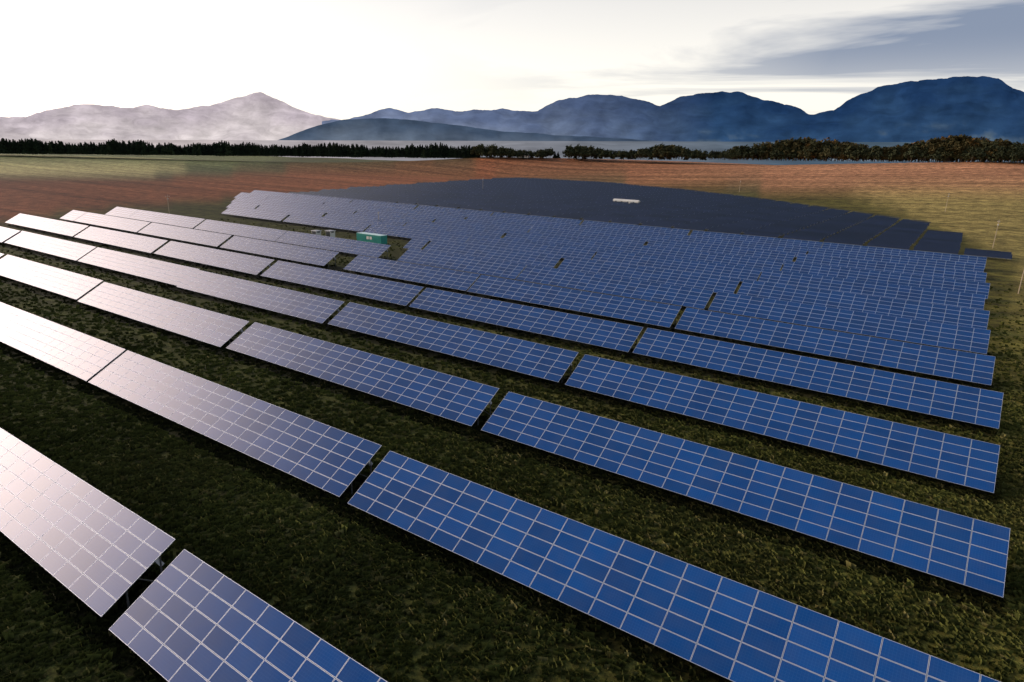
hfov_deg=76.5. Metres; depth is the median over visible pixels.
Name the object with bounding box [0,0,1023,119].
sky
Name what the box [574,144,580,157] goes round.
tree
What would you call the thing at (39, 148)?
tree
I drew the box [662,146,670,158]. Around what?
tree
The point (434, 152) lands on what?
tree
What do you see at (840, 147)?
tree
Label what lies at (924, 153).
tree
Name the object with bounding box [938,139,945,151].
tree
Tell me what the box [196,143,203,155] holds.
tree
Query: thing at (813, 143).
tree
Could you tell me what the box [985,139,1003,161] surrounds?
tree
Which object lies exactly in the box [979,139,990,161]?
tree
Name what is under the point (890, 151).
tree
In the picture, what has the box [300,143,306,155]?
tree
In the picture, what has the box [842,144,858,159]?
tree
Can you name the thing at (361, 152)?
tree
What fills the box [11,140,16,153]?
tree
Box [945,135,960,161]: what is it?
tree
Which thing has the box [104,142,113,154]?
tree
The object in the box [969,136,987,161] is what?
tree
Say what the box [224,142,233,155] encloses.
tree
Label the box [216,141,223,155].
tree
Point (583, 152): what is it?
tree
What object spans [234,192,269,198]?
solar panel
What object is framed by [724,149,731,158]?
tree
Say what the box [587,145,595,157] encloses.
tree
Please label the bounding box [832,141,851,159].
tree
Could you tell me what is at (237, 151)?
tree
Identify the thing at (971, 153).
tree
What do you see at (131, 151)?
tree
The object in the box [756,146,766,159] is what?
tree
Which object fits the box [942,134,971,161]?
tree
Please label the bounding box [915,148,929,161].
tree
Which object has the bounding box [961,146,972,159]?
tree
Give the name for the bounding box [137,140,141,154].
tree
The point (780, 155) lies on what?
tree
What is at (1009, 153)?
tree
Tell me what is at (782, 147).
tree
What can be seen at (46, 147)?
tree
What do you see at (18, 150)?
tree
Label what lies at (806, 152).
tree
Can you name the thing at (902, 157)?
tree
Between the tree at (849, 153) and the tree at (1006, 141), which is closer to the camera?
the tree at (1006, 141)
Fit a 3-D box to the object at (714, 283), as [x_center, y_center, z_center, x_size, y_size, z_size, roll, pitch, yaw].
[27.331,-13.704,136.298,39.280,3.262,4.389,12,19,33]
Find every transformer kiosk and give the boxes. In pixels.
[311,230,320,234]
[325,230,334,236]
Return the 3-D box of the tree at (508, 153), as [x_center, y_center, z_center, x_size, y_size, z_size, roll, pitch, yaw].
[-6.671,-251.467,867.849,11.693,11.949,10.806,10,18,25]
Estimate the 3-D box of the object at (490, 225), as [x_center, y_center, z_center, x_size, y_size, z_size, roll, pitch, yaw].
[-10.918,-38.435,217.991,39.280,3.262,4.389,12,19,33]
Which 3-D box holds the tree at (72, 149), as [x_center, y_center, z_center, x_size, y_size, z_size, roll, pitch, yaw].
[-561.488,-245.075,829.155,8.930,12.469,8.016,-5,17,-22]
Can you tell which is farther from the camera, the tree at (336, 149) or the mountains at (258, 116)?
the mountains at (258, 116)
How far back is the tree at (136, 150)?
852.07 m
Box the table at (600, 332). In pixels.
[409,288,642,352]
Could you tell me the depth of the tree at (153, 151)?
855.07 m
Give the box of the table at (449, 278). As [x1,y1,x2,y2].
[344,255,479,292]
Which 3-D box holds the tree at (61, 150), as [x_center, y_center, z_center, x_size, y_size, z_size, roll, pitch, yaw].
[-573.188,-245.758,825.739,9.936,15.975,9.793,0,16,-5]
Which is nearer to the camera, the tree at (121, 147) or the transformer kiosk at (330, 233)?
the transformer kiosk at (330, 233)
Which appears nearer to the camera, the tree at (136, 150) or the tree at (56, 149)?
the tree at (56, 149)
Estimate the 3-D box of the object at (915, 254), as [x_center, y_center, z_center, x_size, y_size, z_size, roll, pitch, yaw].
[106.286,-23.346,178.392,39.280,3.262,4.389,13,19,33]
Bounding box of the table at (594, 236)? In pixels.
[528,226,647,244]
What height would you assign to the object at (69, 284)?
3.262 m
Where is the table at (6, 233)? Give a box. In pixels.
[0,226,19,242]
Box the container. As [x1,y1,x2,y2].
[356,232,386,243]
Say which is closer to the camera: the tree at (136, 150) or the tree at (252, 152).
the tree at (136, 150)
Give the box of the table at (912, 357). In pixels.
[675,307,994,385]
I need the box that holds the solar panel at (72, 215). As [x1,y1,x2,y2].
[60,210,86,222]
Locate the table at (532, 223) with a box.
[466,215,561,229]
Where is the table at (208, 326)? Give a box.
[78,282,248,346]
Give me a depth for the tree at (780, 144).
720.36 m
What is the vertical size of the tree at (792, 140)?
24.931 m
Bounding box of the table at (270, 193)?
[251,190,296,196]
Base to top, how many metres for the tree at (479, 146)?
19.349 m
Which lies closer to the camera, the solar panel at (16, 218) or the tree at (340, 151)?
the solar panel at (16, 218)
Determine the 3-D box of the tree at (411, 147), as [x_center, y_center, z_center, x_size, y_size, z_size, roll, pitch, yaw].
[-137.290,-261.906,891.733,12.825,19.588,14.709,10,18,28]
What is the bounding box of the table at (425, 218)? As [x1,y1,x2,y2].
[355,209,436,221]
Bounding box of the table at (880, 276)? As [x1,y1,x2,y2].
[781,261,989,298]
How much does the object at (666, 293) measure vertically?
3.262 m
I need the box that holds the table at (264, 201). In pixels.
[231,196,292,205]
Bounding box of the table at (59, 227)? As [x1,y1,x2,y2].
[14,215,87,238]
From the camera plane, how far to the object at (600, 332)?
95.79 m
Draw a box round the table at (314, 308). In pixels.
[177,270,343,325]
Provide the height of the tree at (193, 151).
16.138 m
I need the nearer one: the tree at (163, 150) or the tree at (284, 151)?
the tree at (163, 150)
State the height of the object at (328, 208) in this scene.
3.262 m
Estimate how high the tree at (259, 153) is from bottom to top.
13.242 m
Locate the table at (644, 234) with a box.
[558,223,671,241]
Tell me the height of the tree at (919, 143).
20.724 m
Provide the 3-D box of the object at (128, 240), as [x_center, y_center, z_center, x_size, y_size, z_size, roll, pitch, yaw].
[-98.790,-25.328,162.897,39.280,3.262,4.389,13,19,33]
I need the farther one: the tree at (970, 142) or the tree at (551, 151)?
the tree at (551, 151)
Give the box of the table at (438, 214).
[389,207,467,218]
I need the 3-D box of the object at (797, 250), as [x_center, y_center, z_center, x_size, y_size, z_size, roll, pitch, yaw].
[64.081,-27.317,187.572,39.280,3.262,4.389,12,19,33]
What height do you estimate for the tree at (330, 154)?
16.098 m
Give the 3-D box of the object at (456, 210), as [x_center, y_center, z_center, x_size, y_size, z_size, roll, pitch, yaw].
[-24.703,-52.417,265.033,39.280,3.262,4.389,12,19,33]
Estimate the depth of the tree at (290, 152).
888.01 m
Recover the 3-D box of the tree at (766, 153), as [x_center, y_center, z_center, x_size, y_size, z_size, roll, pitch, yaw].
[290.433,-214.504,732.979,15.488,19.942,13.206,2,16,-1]
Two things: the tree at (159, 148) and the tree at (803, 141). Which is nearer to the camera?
the tree at (803, 141)
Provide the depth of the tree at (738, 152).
744.45 m
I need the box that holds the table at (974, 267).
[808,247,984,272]
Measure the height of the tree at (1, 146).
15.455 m
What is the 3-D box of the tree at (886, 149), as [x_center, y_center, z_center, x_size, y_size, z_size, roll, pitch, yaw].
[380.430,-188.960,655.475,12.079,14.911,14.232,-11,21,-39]
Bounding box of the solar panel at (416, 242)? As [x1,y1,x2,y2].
[403,237,429,249]
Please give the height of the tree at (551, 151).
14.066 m
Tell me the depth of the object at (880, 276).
139.13 m
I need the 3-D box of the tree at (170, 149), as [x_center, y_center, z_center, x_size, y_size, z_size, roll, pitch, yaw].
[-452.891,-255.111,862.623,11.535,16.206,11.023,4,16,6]
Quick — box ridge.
[279,118,654,140]
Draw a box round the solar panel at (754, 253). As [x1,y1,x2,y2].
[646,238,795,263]
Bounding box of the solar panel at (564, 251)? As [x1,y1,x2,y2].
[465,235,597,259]
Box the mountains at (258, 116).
[0,92,338,139]
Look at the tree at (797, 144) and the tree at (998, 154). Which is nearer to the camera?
the tree at (998, 154)
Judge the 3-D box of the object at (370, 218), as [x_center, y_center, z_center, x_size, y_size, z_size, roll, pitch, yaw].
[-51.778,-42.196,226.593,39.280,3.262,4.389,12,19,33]
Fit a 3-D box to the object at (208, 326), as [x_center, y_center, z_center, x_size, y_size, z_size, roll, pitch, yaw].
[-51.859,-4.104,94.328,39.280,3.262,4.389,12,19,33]
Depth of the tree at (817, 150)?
695.97 m
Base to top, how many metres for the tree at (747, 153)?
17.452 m
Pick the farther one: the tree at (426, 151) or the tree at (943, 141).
the tree at (426, 151)
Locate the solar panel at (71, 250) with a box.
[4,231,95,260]
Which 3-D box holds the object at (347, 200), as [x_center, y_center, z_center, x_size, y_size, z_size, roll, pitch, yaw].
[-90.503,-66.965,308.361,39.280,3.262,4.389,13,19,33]
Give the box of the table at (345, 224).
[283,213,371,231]
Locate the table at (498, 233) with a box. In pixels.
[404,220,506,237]
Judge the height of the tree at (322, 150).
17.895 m
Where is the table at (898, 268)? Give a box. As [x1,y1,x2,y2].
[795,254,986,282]
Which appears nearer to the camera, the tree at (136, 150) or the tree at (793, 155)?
the tree at (793, 155)
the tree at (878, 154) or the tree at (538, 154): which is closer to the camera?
the tree at (878, 154)
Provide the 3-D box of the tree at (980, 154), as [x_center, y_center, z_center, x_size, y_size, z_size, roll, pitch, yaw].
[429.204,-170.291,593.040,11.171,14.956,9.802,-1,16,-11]
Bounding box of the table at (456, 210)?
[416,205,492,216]
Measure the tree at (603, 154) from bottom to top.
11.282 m
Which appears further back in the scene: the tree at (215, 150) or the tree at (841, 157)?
the tree at (215, 150)
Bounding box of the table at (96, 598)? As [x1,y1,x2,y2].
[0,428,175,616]
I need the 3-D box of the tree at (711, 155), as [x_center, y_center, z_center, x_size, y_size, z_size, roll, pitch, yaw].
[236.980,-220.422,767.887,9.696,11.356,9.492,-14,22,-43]
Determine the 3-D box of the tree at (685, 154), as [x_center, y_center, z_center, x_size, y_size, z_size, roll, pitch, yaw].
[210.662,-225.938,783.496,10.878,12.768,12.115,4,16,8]
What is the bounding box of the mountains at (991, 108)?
[322,76,1023,141]
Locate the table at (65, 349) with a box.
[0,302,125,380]
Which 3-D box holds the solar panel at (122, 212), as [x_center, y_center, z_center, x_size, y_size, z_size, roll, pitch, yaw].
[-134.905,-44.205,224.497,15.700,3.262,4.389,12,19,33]
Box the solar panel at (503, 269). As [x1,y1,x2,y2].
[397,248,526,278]
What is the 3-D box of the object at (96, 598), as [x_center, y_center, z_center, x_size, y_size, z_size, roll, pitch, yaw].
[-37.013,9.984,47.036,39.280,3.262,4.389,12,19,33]
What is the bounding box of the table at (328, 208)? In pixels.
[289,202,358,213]
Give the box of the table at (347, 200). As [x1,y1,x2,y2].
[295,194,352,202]
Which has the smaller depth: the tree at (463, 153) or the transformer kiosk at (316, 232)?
the transformer kiosk at (316, 232)
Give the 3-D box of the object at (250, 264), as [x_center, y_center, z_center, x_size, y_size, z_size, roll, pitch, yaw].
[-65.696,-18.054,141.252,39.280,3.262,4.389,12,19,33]
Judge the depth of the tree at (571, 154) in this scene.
840.86 m
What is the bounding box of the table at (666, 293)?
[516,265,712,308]
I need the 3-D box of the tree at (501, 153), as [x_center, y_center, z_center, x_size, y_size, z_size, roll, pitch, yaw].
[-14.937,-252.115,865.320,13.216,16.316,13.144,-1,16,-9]
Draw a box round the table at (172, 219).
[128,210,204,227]
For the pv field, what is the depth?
317.88 m
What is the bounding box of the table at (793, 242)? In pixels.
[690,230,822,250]
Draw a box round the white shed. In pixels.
[613,199,639,202]
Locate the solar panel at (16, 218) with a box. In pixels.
[5,213,26,225]
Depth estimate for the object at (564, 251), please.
169.68 m
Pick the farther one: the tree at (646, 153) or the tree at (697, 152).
the tree at (646, 153)
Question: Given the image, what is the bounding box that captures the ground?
[0,153,1023,681]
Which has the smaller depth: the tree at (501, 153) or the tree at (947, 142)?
the tree at (947, 142)
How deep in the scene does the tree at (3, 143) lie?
804.10 m
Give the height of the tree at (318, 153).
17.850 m
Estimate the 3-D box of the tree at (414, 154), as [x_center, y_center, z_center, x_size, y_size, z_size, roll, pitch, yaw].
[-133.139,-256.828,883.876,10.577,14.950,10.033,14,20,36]
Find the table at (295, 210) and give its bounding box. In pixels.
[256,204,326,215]
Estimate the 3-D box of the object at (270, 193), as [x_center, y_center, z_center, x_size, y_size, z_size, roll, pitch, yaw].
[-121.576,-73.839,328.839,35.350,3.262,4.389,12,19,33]
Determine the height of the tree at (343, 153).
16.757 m
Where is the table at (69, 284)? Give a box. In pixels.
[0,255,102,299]
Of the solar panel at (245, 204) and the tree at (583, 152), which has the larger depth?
the tree at (583, 152)
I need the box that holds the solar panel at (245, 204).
[227,201,260,208]
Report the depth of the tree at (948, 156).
614.09 m
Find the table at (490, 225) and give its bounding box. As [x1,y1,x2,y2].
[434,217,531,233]
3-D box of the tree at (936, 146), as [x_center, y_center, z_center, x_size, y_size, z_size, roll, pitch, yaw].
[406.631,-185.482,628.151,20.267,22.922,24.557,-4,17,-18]
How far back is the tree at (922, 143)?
632.70 m
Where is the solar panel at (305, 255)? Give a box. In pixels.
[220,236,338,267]
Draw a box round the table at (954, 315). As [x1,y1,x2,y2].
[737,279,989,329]
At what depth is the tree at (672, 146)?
792.70 m
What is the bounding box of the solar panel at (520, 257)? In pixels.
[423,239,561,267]
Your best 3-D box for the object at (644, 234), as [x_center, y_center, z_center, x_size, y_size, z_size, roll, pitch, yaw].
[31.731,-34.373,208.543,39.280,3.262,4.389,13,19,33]
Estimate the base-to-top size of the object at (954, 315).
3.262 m
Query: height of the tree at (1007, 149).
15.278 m
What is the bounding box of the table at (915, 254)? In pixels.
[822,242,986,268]
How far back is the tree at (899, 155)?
647.62 m
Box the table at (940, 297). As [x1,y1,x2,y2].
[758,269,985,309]
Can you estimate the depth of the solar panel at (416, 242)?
171.01 m
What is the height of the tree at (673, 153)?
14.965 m
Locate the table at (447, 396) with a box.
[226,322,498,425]
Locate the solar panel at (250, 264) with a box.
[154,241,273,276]
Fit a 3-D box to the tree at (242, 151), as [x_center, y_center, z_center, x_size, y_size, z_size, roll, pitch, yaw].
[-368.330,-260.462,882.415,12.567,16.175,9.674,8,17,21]
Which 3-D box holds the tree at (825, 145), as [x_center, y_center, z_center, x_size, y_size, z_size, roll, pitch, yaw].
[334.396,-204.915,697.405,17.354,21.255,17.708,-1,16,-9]
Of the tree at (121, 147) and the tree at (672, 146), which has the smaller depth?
the tree at (672, 146)
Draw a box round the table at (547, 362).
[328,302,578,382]
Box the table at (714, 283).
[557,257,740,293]
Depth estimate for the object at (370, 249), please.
165.12 m
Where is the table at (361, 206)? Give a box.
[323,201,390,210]
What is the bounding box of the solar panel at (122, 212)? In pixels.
[105,207,138,217]
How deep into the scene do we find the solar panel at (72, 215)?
210.31 m
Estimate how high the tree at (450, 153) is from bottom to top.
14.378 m
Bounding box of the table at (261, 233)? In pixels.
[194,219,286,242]
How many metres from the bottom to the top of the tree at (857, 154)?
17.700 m
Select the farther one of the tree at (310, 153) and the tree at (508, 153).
the tree at (310, 153)
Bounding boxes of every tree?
[0,141,5,153]
[1,138,9,153]
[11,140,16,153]
[16,142,21,153]
[19,138,23,153]
[22,140,31,153]
[32,139,43,154]
[32,140,44,154]
[43,142,48,153]
[47,141,54,153]
[53,143,59,153]
[58,141,65,153]
[70,144,75,153]
[78,144,84,153]
[84,142,90,153]
[87,142,97,153]
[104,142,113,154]
[114,140,118,154]
[118,142,123,154]
[129,145,135,154]
[134,142,140,154]
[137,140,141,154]
[140,140,147,154]
[151,145,157,154]
[157,143,160,154]
[160,145,166,154]
[168,143,176,154]
[191,144,197,155]
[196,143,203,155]
[208,144,212,154]
[213,142,218,155]
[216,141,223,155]
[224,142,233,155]
[235,145,241,155]
[239,143,244,155]
[249,146,255,155]
[256,147,262,155]
[262,147,267,155]
[282,145,286,155]
[287,146,292,155]
[294,146,299,155]
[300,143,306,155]
[307,146,313,156]
[315,143,321,156]
[320,144,325,156]
[327,145,332,156]
[333,143,338,156]
[337,145,342,156]
[341,144,345,155]
[354,144,360,156]
[359,145,364,156]
[386,147,392,157]
[391,147,395,156]
[404,145,410,156]
[408,143,413,157]
[411,148,417,157]
[420,148,426,157]
[424,146,429,157]
[428,143,435,157]
[433,146,437,157]
[439,147,445,158]
[444,144,450,157]
[448,147,452,156]
[459,146,466,157]
[470,146,478,155]
[474,144,484,155]
[478,145,487,156]
[487,146,495,156]
[497,146,505,156]
[503,148,510,157]
[535,151,541,157]
[547,148,554,154]
[564,145,574,158]
[565,146,574,157]
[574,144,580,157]
[579,147,588,157]
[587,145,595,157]
[598,150,606,158]
[634,149,642,157]
[643,147,650,158]
[653,145,665,158]
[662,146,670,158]
[665,144,675,158]
[670,147,679,156]
[677,149,688,158]
[682,148,689,157]
[689,151,695,158]
[695,150,700,157]
[707,150,715,159]
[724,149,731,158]
[732,149,742,158]
[742,145,753,157]
[749,145,758,160]
[753,143,763,159]
[756,144,767,159]
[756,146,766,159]
[762,142,772,159]
[769,144,781,159]
[771,149,778,158]
[776,142,785,159]
[776,146,785,158]
[778,140,794,160]
[781,146,791,160]
[786,138,796,159]
[787,149,797,157]
[790,141,801,160]
[792,137,805,159]
[798,146,812,160]
[801,142,815,159]
[808,139,820,160]
[813,141,824,160]
[818,141,831,160]
[818,146,831,161]
[830,144,841,159]
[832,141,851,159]
[833,144,846,160]
[833,146,846,159]
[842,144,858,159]
[851,144,864,159]
[859,148,869,159]
[867,146,883,159]
[882,146,891,160]
[884,148,895,161]
[888,146,900,161]
[889,144,902,160]
[893,145,908,161]
[903,144,918,160]
[914,140,924,159]
[914,141,924,161]
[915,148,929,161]
[918,147,930,161]
[920,137,942,161]
[928,147,943,161]
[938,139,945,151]
[941,150,956,161]
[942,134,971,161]
[942,139,954,161]
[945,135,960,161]
[954,147,967,160]
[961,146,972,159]
[963,137,976,161]
[966,145,978,161]
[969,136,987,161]
[975,147,988,162]
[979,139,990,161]
[979,147,994,162]
[985,138,1008,161]
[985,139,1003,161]
[987,139,999,161]
[991,146,1008,161]
[1001,145,1017,162]
[1006,142,1018,162]
[1009,145,1023,163]
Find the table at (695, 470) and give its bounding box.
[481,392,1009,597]
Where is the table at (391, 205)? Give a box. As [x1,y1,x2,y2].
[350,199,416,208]
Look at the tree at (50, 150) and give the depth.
820.36 m
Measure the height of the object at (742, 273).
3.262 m
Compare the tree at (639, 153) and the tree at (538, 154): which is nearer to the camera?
the tree at (639, 153)
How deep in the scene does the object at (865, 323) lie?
100.30 m
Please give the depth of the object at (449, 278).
129.69 m
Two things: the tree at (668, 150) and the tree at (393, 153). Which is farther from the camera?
the tree at (393, 153)
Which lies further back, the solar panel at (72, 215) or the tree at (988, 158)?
the tree at (988, 158)
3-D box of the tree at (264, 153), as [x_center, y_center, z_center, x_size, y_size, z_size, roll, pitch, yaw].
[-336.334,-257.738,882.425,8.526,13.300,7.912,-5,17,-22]
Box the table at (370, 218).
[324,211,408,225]
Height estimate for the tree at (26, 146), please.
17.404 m
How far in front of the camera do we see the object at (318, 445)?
56.87 m
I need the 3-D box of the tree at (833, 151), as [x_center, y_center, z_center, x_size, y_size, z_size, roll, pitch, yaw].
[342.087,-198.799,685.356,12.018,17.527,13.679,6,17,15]
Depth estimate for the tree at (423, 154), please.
881.66 m
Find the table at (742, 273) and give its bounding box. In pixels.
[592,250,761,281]
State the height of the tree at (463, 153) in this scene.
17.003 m
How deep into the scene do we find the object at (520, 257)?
156.92 m
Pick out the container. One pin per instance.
(372, 237)
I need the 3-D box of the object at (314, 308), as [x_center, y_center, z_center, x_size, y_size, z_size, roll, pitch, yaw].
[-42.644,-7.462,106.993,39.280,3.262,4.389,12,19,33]
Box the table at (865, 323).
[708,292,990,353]
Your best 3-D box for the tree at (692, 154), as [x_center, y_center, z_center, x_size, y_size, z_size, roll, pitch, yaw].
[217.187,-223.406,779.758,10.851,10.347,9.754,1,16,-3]
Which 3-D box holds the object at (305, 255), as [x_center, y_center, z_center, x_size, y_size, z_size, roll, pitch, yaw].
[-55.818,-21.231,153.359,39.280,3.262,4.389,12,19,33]
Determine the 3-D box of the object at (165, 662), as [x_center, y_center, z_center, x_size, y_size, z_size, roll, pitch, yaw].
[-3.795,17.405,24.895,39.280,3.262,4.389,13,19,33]
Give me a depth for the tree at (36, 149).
812.74 m
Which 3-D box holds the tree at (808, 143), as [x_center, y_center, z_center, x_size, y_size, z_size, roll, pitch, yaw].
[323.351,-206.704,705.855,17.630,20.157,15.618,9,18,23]
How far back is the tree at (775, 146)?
724.44 m
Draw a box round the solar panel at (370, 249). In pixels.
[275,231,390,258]
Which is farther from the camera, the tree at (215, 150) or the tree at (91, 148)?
the tree at (215, 150)
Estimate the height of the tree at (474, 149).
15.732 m
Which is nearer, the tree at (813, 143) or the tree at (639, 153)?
the tree at (813, 143)
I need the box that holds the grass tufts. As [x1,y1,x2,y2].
[0,218,1023,681]
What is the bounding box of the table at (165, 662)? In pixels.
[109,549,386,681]
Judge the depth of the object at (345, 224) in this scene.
213.22 m
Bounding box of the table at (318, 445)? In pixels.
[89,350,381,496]
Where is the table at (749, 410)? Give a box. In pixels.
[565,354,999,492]
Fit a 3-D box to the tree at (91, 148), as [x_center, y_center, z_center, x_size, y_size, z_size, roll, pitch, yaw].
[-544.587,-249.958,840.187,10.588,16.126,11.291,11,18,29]
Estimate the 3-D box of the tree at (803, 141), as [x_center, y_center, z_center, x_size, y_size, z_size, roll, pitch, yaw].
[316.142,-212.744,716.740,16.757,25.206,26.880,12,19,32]
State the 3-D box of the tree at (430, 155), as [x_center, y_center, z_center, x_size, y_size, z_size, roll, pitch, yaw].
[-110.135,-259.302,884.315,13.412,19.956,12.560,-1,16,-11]
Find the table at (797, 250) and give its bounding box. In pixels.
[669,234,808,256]
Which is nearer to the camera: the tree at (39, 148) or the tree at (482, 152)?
the tree at (39, 148)
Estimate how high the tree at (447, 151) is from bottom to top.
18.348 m
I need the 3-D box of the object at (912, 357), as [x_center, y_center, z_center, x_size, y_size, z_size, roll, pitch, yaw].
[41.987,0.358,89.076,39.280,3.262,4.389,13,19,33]
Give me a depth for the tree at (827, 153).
687.34 m
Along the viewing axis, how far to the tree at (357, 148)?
885.74 m
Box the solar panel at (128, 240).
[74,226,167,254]
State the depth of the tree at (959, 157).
608.06 m
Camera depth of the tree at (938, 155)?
617.69 m
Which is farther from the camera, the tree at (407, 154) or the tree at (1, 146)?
the tree at (407, 154)
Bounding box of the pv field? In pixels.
[289,178,1011,260]

